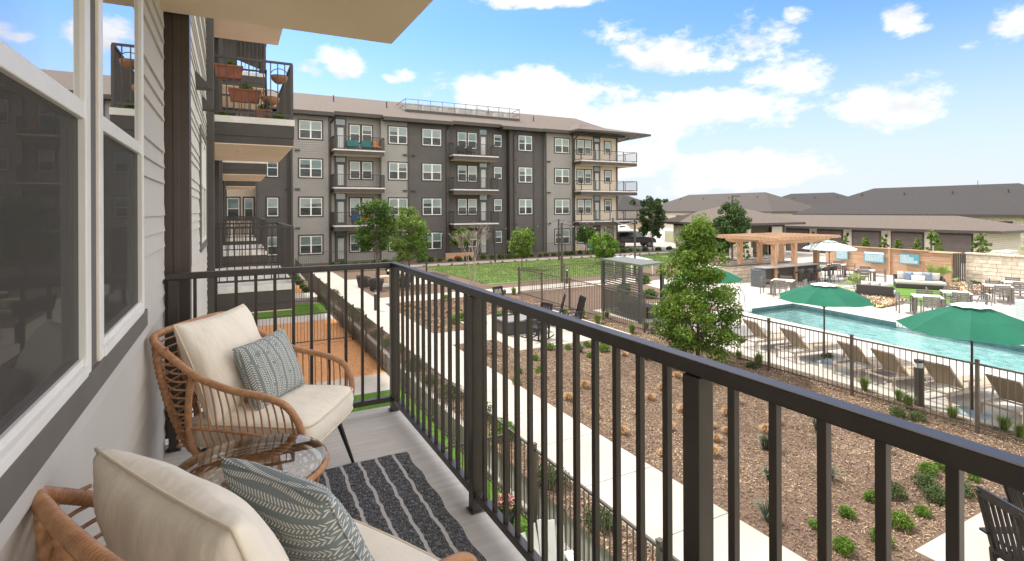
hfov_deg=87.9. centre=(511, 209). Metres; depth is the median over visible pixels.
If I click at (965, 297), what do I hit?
patio chair
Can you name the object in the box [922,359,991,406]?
pool lounger
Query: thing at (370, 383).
patio slab
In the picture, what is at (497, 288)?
rocking chair
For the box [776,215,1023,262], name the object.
garage building
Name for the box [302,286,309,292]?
foliage clump
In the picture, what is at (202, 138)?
window
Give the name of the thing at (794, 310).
water
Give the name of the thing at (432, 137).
window
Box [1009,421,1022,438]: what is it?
grass clump
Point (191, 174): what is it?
window
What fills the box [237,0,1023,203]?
sky
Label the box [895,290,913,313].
patio chair
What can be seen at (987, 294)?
pool handrail
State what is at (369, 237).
dark green tree
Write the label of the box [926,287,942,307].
patio chair
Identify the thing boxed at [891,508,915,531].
boxwood
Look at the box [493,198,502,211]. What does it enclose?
window
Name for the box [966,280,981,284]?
foundation shrub
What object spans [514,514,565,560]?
turf strip
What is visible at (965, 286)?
flowers
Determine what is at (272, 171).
window
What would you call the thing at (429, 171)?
window
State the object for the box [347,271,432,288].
seating patio
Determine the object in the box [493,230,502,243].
window
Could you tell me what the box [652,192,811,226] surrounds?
brown roofed house
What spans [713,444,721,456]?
dry grass tuft
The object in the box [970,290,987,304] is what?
patio chair
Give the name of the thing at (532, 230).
young tree
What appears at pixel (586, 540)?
kerb
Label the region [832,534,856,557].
boxwood
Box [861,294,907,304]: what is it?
flowers
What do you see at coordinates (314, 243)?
window
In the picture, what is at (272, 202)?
window
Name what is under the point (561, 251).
string light pole
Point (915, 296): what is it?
patio table
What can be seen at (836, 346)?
pool lounger
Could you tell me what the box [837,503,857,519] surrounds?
boxwood
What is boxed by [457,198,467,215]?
window
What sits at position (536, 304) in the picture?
mulch chips
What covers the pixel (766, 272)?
bar table
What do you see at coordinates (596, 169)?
door
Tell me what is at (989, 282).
patio chair
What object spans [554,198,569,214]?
window
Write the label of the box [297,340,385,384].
gravel yard
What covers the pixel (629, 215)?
tan garage
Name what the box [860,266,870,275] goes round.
patio chair
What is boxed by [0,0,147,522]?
window
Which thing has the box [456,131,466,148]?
window
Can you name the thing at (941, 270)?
fan palm
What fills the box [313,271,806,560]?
path
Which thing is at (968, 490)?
loose shrub
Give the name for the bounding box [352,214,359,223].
balcony chair
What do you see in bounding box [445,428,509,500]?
partition fence
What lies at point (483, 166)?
door
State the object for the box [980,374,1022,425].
pool lounger
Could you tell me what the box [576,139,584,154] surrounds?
window
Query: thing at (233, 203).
window
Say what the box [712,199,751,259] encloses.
round tree
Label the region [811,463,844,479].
yucca
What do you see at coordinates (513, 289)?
grass clump
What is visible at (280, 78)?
hanging basket
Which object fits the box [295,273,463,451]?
retaining wall
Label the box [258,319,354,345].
gravel yard
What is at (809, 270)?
bar stool
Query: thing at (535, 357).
boxwood
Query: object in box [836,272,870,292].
fan palm
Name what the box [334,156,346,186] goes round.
door
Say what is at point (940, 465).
boxwood
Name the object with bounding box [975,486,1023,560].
rocking chair
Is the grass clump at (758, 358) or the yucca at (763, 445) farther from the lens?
the grass clump at (758, 358)
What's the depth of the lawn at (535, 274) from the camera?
37.16 m
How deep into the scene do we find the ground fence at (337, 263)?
41.56 m
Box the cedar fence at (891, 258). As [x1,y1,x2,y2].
[826,246,933,274]
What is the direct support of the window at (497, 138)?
in the apartment building at (317, 184)
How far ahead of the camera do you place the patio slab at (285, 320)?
22.83 m
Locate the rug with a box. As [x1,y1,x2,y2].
[318,452,486,560]
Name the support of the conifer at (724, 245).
on the pool deck
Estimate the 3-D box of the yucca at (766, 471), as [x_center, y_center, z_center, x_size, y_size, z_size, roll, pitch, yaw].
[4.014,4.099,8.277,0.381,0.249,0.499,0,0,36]
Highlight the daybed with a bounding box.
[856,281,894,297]
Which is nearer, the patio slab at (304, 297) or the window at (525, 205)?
the patio slab at (304, 297)
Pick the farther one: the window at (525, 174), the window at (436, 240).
the window at (525, 174)
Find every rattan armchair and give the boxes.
[29,447,477,560]
[149,304,354,476]
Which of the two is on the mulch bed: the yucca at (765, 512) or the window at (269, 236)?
the yucca at (765, 512)
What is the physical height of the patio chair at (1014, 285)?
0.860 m
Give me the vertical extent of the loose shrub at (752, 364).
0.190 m
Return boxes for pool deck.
[645,267,1023,432]
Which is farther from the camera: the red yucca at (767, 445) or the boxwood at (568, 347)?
the boxwood at (568, 347)
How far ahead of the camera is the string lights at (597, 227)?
32.77 m
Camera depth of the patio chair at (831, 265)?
32.51 m
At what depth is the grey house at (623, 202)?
128.63 m
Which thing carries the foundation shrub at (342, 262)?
on the mulch bed
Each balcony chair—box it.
[347,140,358,149]
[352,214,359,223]
[361,141,373,147]
[373,141,381,150]
[458,146,465,154]
[466,146,474,154]
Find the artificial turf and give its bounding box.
[890,285,962,305]
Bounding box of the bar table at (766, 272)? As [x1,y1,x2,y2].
[750,262,831,287]
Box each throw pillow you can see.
[219,456,374,560]
[232,327,304,410]
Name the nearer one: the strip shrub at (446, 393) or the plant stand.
the plant stand
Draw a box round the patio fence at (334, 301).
[295,258,679,560]
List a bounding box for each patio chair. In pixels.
[760,276,770,294]
[773,279,786,296]
[779,275,791,292]
[792,279,806,288]
[830,264,840,277]
[833,261,842,274]
[844,266,854,281]
[857,269,870,283]
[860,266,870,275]
[874,268,885,281]
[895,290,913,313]
[916,289,932,309]
[920,296,940,312]
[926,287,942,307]
[944,286,960,298]
[944,294,959,305]
[950,292,969,304]
[967,281,985,299]
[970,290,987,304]
[985,280,1003,300]
[992,285,1010,304]
[1005,277,1020,296]
[1011,281,1023,290]
[1011,287,1023,301]
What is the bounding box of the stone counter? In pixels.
[715,257,790,280]
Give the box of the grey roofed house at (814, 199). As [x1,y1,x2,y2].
[782,192,847,206]
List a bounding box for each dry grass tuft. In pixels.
[563,392,572,400]
[580,379,589,387]
[621,424,630,434]
[645,392,655,399]
[672,371,681,377]
[713,432,723,442]
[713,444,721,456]
[719,407,727,416]
[720,426,727,434]
[757,423,767,434]
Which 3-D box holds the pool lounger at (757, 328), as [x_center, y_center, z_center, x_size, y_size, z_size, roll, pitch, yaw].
[7.970,3.770,16.311,1.940,0.877,0.730,0,0,-19]
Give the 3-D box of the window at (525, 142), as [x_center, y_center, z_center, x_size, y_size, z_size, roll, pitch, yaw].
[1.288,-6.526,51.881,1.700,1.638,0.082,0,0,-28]
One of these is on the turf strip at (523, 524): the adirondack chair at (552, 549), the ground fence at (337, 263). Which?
the adirondack chair at (552, 549)
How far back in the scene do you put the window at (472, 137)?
49.93 m
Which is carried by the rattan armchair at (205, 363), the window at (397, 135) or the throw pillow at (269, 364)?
the throw pillow at (269, 364)
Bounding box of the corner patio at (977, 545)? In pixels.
[915,506,1023,560]
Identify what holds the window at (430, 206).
in the apartment building at (317, 184)
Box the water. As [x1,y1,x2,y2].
[749,306,1023,372]
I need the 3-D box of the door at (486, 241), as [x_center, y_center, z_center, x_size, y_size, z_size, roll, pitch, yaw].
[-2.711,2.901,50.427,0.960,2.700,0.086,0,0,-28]
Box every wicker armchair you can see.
[356,275,370,287]
[368,278,383,290]
[400,274,409,286]
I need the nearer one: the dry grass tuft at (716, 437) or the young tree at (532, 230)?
the dry grass tuft at (716, 437)
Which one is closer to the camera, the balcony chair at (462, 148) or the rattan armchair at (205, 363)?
the rattan armchair at (205, 363)
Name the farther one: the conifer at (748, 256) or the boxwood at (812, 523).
the conifer at (748, 256)
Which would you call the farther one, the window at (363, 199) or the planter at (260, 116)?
the window at (363, 199)
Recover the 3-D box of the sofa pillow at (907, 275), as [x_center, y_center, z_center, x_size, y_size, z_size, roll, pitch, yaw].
[21.194,3.521,28.376,0.440,0.420,0.148,0,0,30]
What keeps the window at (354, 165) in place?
in the apartment building at (317, 184)
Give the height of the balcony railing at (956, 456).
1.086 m
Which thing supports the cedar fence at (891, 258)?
on the pool deck
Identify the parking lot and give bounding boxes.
[624,227,961,278]
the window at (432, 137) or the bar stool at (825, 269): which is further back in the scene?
the window at (432, 137)
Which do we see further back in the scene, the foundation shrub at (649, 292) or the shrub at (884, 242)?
the shrub at (884, 242)
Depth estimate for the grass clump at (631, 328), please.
18.17 m
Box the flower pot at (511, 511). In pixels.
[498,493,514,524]
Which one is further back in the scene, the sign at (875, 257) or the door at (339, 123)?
the door at (339, 123)
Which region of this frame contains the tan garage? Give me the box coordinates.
[618,211,652,229]
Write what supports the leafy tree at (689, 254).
on the mulch bed
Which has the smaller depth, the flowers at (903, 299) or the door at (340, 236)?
the flowers at (903, 299)
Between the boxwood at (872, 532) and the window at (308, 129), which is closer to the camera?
the boxwood at (872, 532)
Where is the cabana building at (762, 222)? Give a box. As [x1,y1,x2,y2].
[658,206,805,256]
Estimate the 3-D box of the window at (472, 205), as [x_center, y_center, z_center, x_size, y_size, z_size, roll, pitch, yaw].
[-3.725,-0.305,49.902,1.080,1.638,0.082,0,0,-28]
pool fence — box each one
[518,267,1023,442]
[519,255,625,293]
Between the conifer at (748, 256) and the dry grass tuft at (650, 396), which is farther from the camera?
the conifer at (748, 256)
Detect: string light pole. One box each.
[494,226,495,261]
[558,219,559,259]
[561,223,562,281]
[612,218,613,236]
[634,220,635,272]
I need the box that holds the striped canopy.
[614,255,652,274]
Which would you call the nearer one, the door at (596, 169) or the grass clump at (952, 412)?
the grass clump at (952, 412)
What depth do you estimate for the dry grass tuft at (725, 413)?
10.82 m
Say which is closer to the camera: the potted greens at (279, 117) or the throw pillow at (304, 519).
the throw pillow at (304, 519)
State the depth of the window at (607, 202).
56.80 m
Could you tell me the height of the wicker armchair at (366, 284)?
0.700 m
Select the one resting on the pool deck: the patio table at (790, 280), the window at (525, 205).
the patio table at (790, 280)
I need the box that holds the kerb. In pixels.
[487,443,612,560]
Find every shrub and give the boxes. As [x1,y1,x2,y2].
[339,260,348,264]
[404,356,421,370]
[427,256,434,261]
[438,382,463,398]
[487,401,491,419]
[487,418,513,439]
[497,253,504,258]
[537,460,569,488]
[581,505,612,534]
[636,274,650,283]
[643,288,657,298]
[745,361,758,368]
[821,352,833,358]
[841,235,849,245]
[861,237,870,246]
[878,236,889,253]
[886,405,905,417]
[891,481,908,501]
[893,238,903,261]
[907,410,928,422]
[910,470,942,490]
[911,237,922,253]
[920,484,944,505]
[924,229,944,250]
[964,480,976,499]
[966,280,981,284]
[970,233,991,252]
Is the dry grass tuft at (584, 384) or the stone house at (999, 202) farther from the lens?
the stone house at (999, 202)
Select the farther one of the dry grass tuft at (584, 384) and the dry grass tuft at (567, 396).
the dry grass tuft at (584, 384)
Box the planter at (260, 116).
[254,108,272,117]
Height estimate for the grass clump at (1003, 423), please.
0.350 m
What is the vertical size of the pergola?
2.700 m
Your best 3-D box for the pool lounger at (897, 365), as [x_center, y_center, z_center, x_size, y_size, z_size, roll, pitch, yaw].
[9.564,3.764,12.818,1.940,0.877,0.730,0,0,-17]
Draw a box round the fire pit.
[497,314,537,334]
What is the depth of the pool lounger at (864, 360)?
13.37 m
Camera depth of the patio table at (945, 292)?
21.96 m
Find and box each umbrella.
[678,265,742,327]
[779,282,874,364]
[802,240,856,281]
[896,302,1023,418]
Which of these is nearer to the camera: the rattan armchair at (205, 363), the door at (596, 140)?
the rattan armchair at (205, 363)
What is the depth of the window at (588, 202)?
55.62 m
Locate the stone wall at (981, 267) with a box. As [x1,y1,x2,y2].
[965,252,1023,289]
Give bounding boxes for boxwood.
[460,312,463,320]
[533,354,538,360]
[535,366,540,373]
[547,342,555,350]
[565,344,571,349]
[583,340,590,346]
[599,343,610,351]
[807,517,816,529]
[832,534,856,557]
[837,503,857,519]
[862,489,874,502]
[869,526,895,547]
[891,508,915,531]
[913,505,932,517]
[916,461,939,476]
[932,461,944,470]
[966,473,981,482]
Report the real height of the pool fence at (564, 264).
1.385 m
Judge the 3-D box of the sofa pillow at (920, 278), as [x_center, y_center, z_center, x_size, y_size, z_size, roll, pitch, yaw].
[21.474,3.600,28.058,0.600,0.260,0.150,0,0,29]
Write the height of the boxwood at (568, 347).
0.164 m
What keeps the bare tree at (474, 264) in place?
on the mulch bed
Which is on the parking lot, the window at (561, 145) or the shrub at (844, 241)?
the shrub at (844, 241)
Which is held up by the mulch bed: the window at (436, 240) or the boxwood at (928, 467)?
the boxwood at (928, 467)
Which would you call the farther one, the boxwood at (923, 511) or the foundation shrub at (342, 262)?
the foundation shrub at (342, 262)
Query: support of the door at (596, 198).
in the apartment building at (317, 184)
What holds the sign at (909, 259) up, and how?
attached to the cedar fence at (891, 258)
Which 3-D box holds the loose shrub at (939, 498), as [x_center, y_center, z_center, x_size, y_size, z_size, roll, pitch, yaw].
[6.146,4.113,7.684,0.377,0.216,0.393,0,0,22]
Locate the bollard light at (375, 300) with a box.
[374,290,376,310]
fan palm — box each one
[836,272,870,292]
[919,263,959,282]
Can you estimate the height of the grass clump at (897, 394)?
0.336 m
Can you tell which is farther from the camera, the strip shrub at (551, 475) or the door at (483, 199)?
the door at (483, 199)
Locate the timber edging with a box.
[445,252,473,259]
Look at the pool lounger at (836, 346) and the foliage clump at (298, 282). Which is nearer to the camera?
the pool lounger at (836, 346)
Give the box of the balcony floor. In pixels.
[162,406,525,560]
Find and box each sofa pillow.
[903,272,912,279]
[911,275,924,280]
[922,273,931,280]
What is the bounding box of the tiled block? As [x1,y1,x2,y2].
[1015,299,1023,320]
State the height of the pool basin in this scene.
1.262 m
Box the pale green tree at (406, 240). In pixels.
[386,205,431,265]
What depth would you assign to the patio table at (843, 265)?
33.15 m
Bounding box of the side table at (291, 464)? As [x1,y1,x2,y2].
[178,433,329,489]
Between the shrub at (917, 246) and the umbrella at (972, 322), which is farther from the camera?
the shrub at (917, 246)
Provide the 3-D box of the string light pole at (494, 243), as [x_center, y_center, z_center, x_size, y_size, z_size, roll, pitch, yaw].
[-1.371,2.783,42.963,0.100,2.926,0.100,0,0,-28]
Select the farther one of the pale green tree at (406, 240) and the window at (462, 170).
the window at (462, 170)
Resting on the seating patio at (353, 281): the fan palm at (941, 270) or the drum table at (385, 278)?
the drum table at (385, 278)
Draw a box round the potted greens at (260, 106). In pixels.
[257,104,269,109]
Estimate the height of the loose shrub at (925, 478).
0.262 m
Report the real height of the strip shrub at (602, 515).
0.286 m
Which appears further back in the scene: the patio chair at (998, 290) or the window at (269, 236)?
the window at (269, 236)
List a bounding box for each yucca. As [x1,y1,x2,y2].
[750,497,785,523]
[753,434,767,449]
[756,433,782,450]
[761,465,768,480]
[802,418,816,431]
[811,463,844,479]
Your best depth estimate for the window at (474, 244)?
49.98 m
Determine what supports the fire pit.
on the fire pit patio at (567, 336)
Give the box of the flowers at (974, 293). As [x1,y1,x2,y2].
[947,281,993,294]
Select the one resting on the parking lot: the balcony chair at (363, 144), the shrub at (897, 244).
the shrub at (897, 244)
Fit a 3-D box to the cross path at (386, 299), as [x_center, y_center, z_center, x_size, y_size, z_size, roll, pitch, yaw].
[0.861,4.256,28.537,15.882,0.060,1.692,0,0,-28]
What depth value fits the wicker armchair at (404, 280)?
29.16 m
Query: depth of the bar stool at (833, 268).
30.46 m
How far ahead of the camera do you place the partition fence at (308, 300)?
26.93 m
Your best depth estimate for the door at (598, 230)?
56.14 m
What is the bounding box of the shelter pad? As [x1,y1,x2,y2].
[593,303,693,322]
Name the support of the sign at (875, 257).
attached to the cedar fence at (891, 258)
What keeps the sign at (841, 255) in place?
attached to the cedar fence at (891, 258)
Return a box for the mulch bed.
[294,249,1023,560]
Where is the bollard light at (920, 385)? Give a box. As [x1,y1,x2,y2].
[914,359,923,406]
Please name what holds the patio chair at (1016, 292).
on the pool deck
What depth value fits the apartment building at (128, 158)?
1.89 m
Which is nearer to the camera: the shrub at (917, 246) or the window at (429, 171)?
the shrub at (917, 246)
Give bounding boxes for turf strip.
[251,303,326,319]
[350,388,502,505]
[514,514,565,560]
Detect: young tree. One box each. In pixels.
[449,227,473,251]
[507,227,535,268]
[522,228,535,247]
[573,225,595,254]
[587,231,619,257]
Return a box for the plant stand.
[214,63,267,117]
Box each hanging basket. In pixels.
[261,90,279,105]
[271,68,288,84]
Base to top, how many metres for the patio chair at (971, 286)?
0.860 m
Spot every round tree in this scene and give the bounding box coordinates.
[637,195,667,250]
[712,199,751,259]
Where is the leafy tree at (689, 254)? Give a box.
[648,212,747,363]
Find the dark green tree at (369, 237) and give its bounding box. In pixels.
[353,198,399,277]
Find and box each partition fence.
[258,307,353,343]
[295,278,318,301]
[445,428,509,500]
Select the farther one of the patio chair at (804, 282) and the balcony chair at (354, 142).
the balcony chair at (354, 142)
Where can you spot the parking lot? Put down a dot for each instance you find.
(803, 257)
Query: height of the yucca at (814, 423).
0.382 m
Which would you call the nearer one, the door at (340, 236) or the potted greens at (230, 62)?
the potted greens at (230, 62)
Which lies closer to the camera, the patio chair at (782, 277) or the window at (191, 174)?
the window at (191, 174)
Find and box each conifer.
[720,242,731,260]
[743,233,750,258]
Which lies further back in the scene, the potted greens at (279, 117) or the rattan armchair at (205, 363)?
the potted greens at (279, 117)
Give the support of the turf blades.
on the turf strip at (374, 394)
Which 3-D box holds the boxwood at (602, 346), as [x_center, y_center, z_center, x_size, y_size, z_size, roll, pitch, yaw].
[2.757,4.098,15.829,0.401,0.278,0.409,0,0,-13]
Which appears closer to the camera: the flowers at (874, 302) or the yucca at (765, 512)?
the yucca at (765, 512)
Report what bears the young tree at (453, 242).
on the mulch bed
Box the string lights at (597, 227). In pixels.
[564,221,632,228]
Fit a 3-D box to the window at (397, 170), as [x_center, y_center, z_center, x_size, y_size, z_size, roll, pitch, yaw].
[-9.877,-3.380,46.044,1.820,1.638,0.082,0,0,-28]
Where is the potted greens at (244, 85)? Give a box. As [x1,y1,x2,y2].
[239,83,253,88]
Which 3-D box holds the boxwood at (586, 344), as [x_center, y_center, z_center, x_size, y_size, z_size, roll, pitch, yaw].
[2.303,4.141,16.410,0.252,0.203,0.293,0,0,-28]
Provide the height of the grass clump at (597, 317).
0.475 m
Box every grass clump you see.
[510,286,516,294]
[594,313,603,323]
[628,322,638,332]
[733,348,745,359]
[751,351,764,365]
[854,375,871,390]
[892,387,904,400]
[901,391,919,409]
[939,405,961,418]
[994,414,1016,430]
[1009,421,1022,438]
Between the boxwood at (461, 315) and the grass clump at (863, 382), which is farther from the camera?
the boxwood at (461, 315)
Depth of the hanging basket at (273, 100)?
10.39 m
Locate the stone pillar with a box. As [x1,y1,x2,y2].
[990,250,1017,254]
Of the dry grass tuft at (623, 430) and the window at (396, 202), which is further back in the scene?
the window at (396, 202)
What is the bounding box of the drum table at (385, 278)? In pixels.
[380,275,388,282]
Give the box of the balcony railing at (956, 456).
[162,262,1023,560]
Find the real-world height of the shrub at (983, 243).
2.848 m
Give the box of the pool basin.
[743,303,1023,372]
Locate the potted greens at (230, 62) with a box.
[224,60,236,64]
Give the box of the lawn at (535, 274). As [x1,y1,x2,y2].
[423,253,671,284]
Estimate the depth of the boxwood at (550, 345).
16.02 m
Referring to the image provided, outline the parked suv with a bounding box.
[616,231,655,246]
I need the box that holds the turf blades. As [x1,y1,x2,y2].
[258,303,539,548]
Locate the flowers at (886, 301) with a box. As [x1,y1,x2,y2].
[867,295,901,307]
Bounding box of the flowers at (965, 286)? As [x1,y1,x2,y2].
[943,281,1004,292]
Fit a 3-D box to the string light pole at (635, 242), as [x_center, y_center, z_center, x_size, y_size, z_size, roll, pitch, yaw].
[8.038,2.433,34.712,0.100,3.546,0.100,0,0,-28]
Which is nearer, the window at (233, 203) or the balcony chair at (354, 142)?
the window at (233, 203)
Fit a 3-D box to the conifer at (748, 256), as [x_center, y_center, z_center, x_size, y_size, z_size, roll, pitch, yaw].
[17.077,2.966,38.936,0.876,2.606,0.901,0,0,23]
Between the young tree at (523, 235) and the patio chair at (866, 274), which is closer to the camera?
the patio chair at (866, 274)
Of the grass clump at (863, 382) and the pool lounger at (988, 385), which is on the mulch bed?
the grass clump at (863, 382)
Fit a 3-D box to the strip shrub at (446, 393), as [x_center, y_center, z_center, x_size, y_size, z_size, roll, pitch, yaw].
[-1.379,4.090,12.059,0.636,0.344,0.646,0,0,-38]
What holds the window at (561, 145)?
in the apartment building at (317, 184)
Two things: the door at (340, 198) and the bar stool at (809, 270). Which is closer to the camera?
the bar stool at (809, 270)
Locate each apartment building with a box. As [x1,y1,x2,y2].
[0,0,432,560]
[227,90,650,265]
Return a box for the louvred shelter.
[601,256,663,323]
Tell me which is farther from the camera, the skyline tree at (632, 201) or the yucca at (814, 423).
the skyline tree at (632, 201)
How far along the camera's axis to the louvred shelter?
20.68 m
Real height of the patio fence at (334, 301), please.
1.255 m
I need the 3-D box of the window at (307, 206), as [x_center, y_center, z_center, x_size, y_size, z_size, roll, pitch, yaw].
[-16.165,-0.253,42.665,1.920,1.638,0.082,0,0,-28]
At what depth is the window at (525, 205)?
51.84 m
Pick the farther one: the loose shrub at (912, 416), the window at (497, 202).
the window at (497, 202)
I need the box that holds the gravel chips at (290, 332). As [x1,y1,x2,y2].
[263,320,382,382]
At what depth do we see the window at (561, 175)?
53.95 m
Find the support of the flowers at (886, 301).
on the flower bed
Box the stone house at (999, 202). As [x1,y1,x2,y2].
[792,183,1023,246]
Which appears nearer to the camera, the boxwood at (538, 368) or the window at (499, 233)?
the boxwood at (538, 368)
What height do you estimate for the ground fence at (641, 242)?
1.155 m
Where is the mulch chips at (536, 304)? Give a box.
[387,293,642,354]
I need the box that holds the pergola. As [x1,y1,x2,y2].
[715,232,840,283]
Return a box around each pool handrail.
[739,290,745,308]
[976,293,991,306]
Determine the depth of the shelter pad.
21.00 m
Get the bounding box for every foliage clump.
[295,278,304,284]
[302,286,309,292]
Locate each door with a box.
[334,118,346,148]
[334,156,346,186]
[335,193,346,223]
[335,231,346,261]
[478,129,487,155]
[478,162,487,189]
[479,195,487,222]
[479,228,487,254]
[593,137,599,160]
[593,166,599,190]
[593,195,600,220]
[593,225,600,239]
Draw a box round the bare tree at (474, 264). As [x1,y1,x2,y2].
[450,221,491,285]
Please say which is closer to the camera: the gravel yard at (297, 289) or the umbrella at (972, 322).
the umbrella at (972, 322)
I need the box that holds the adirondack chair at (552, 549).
[521,519,572,560]
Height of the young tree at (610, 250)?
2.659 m
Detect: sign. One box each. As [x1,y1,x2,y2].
[836,251,847,259]
[864,251,884,262]
[899,254,919,264]
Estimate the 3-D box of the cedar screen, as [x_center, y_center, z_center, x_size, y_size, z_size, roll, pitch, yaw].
[25.018,3.265,30.214,1.140,1.700,1.710,0,0,-28]
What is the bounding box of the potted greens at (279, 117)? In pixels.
[270,111,285,118]
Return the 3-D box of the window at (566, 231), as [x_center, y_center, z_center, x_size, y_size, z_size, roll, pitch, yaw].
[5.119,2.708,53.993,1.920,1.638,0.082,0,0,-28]
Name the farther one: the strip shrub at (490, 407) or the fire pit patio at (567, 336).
the fire pit patio at (567, 336)
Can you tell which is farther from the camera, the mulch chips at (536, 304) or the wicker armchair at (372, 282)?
the wicker armchair at (372, 282)
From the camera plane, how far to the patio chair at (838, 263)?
34.09 m
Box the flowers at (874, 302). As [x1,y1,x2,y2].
[864,296,904,307]
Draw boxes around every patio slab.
[258,314,334,325]
[295,292,316,303]
[305,373,400,395]
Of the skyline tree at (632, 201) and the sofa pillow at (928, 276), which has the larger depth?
the skyline tree at (632, 201)
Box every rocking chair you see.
[492,286,513,314]
[521,302,554,340]
[549,292,565,325]
[561,295,585,319]
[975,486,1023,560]
[999,486,1023,550]
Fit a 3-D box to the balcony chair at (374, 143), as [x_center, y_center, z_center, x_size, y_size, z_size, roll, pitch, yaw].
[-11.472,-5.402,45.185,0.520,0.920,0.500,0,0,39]
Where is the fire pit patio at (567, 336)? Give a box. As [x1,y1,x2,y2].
[438,310,629,349]
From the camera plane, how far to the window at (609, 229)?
56.84 m
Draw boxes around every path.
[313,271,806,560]
[380,278,635,303]
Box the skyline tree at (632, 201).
[629,198,636,207]
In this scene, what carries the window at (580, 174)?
in the apartment building at (317, 184)
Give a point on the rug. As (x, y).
(397, 495)
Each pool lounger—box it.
[739,318,804,351]
[775,327,845,362]
[833,340,912,381]
[865,348,929,391]
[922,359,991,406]
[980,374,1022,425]
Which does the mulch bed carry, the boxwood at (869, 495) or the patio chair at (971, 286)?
the boxwood at (869, 495)
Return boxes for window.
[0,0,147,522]
[191,174,191,249]
[199,124,206,251]
[227,197,240,219]
[243,197,254,215]
[266,162,279,177]
[266,196,279,216]
[268,235,276,255]
[298,119,322,139]
[298,158,322,178]
[298,196,323,216]
[298,234,323,254]
[348,123,360,142]
[348,160,360,179]
[349,197,360,216]
[349,233,360,252]
[361,124,372,143]
[361,161,372,179]
[361,197,372,215]
[387,125,407,144]
[388,161,407,180]
[388,197,407,215]
[421,127,441,146]
[421,162,441,180]
[421,197,442,215]
[424,231,442,249]
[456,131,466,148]
[457,164,467,181]
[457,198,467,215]
[467,132,477,149]
[467,198,477,214]
[467,230,477,247]
[468,165,477,182]
[493,133,502,147]
[493,166,502,179]
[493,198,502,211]
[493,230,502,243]
[517,134,532,151]
[518,166,532,182]
[518,198,532,214]
[554,137,569,153]
[554,168,569,183]
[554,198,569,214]
[554,228,569,244]
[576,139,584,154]
[576,169,584,184]
[576,199,584,213]
[584,139,591,154]
[584,169,591,184]
[584,199,591,213]
[604,141,610,154]
[604,170,611,182]
[604,199,611,211]
[604,227,611,239]
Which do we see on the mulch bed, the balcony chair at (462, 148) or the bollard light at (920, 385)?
the bollard light at (920, 385)
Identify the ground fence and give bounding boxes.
[298,249,395,264]
[438,239,642,257]
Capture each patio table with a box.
[770,278,794,294]
[827,263,845,276]
[854,269,874,282]
[911,293,943,314]
[940,290,972,306]
[982,283,1013,303]
[1001,280,1023,297]
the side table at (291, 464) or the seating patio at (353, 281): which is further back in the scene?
the seating patio at (353, 281)
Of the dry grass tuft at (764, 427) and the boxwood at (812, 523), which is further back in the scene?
the dry grass tuft at (764, 427)
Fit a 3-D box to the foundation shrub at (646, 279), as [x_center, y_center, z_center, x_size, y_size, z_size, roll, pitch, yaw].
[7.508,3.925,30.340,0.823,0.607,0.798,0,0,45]
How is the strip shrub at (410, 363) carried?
on the mulch bed
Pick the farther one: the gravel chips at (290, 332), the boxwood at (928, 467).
the gravel chips at (290, 332)
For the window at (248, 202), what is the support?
in the apartment building at (317, 184)
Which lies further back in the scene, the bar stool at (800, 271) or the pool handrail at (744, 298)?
the bar stool at (800, 271)
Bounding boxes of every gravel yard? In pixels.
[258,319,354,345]
[295,284,309,293]
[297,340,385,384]
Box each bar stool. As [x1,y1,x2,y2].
[794,269,805,284]
[803,268,814,283]
[811,267,822,282]
[819,267,830,282]
[827,266,838,282]
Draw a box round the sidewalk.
[332,251,675,271]
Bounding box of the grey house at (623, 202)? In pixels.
[618,196,646,213]
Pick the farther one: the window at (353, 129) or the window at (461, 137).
the window at (461, 137)
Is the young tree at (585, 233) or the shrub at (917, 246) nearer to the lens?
the shrub at (917, 246)
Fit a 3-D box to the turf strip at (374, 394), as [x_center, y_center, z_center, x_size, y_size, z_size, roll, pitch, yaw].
[-3.417,4.732,10.228,4.400,0.065,6.200,0,0,-28]
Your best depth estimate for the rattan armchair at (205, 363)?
2.54 m
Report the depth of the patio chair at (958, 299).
20.66 m
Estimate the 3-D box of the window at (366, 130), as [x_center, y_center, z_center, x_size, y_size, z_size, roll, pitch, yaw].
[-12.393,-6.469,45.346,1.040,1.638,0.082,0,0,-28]
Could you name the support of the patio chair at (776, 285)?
on the pool deck
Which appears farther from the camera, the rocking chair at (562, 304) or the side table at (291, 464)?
the rocking chair at (562, 304)
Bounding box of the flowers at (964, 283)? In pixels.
[947,281,993,293]
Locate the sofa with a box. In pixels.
[893,271,946,289]
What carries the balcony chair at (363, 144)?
on the apartment building at (317, 184)
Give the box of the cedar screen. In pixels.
[929,251,965,282]
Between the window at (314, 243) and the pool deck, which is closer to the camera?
the pool deck
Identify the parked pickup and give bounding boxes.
[616,225,638,231]
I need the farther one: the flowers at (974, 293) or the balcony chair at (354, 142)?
the balcony chair at (354, 142)

